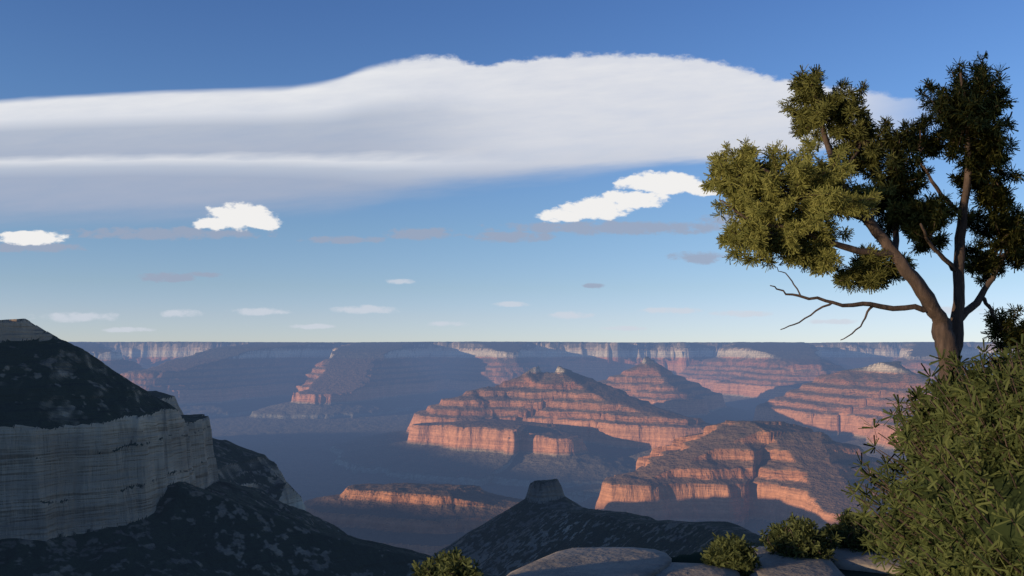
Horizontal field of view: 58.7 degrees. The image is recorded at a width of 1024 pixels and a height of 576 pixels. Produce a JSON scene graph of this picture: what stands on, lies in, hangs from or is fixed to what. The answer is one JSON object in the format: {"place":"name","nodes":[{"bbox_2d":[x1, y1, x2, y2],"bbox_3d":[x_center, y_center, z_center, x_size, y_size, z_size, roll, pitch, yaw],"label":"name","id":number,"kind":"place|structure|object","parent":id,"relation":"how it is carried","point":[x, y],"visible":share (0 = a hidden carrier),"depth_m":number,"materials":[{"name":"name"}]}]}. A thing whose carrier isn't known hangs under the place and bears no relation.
{"place":"outdoors","nodes":[
{"label":"outdoors","id":0,"kind":"place"},
{"bbox_2d":[0,319,1023,575],"bbox_3d":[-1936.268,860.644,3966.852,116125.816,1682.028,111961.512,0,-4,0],"label":"canyon terrain","id":1,"kind":"structure","parent":0,"point":[270,459],"depth_m":4704.07,"materials":[{"name":"brown stone"}]},
{"bbox_2d":[410,546,483,575],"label":"shrub branches","id":2,"kind":"object","parent":1,"relation":"on","point":[454,563],"visible":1,"depth_m":6.01,"materials":[{"name":"green plant"}]},
{"bbox_2d":[507,547,671,575],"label":"rim rock","id":3,"kind":"object","parent":1,"relation":"on","point":[610,561],"visible":0.94,"depth_m":6.84,"materials":[{"name":"stone"}]},
{"bbox_2d":[654,562,739,575],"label":"rim rock","id":4,"kind":"object","parent":1,"relation":"on","point":[684,569],"visible":0.6,"depth_m":6.71,"materials":[{"name":"stone"}]},
{"bbox_2d":[700,532,762,575],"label":"shrub","id":5,"kind":"object","parent":1,"relation":"on","point":[733,552],"visible":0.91,"depth_m":6.88,"materials":[{"name":"green plant"}]},
{"bbox_2d":[749,546,844,575],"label":"rim rock","id":6,"kind":"object","parent":1,"relation":"on","point":[774,564],"visible":0.43,"depth_m":6.92,"materials":[{"name":"stone"}]},
{"bbox_2d":[758,511,844,561],"bbox_3d":[2.326,2.082,7.400,0.600,0.505,0.607,2,-5,-24],"label":"shrub","id":7,"kind":"object","parent":6,"relation":"on","point":[800,538],"visible":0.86,"depth_m":7.30,"materials":[{"name":"green plant"}]},
{"bbox_2d":[698,51,1023,383],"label":"pine tree","id":8,"kind":"object","parent":1,"relation":"on","point":[794,208],"visible":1,"depth_m":8.20,"materials":[{"name":"green plant"}]},
{"bbox_2d":[826,537,910,573],"bbox_3d":[3.041,2.396,7.668,1.061,0.412,1.440,0,-4,0],"label":"rim rock","id":9,"kind":"object","parent":1,"relation":"on","point":[844,559],"visible":0.19,"depth_m":7.21,"materials":[{"name":"stone"}]},
{"bbox_2d":[822,507,897,552],"bbox_3d":[2.944,2.100,7.717,0.652,0.477,0.558,0,-4,0],"label":"shrub","id":10,"kind":"object","parent":9,"relation":"on","point":[848,529],"visible":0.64,"depth_m":7.63,"materials":[{"name":"green plant"}]},
{"bbox_2d":[841,334,1023,575],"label":"juniper bush branches","id":11,"kind":"object","parent":1,"relation":"on","point":[960,439],"visible":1,"depth_m":5.19,"materials":[{"name":"green plant"}]},
{"bbox_2d":[0,0,1023,342],"label":"sky","id":12,"kind":"structure","parent":0,"point":[171,170],"materials":[{"name":"blue"}]}
]}

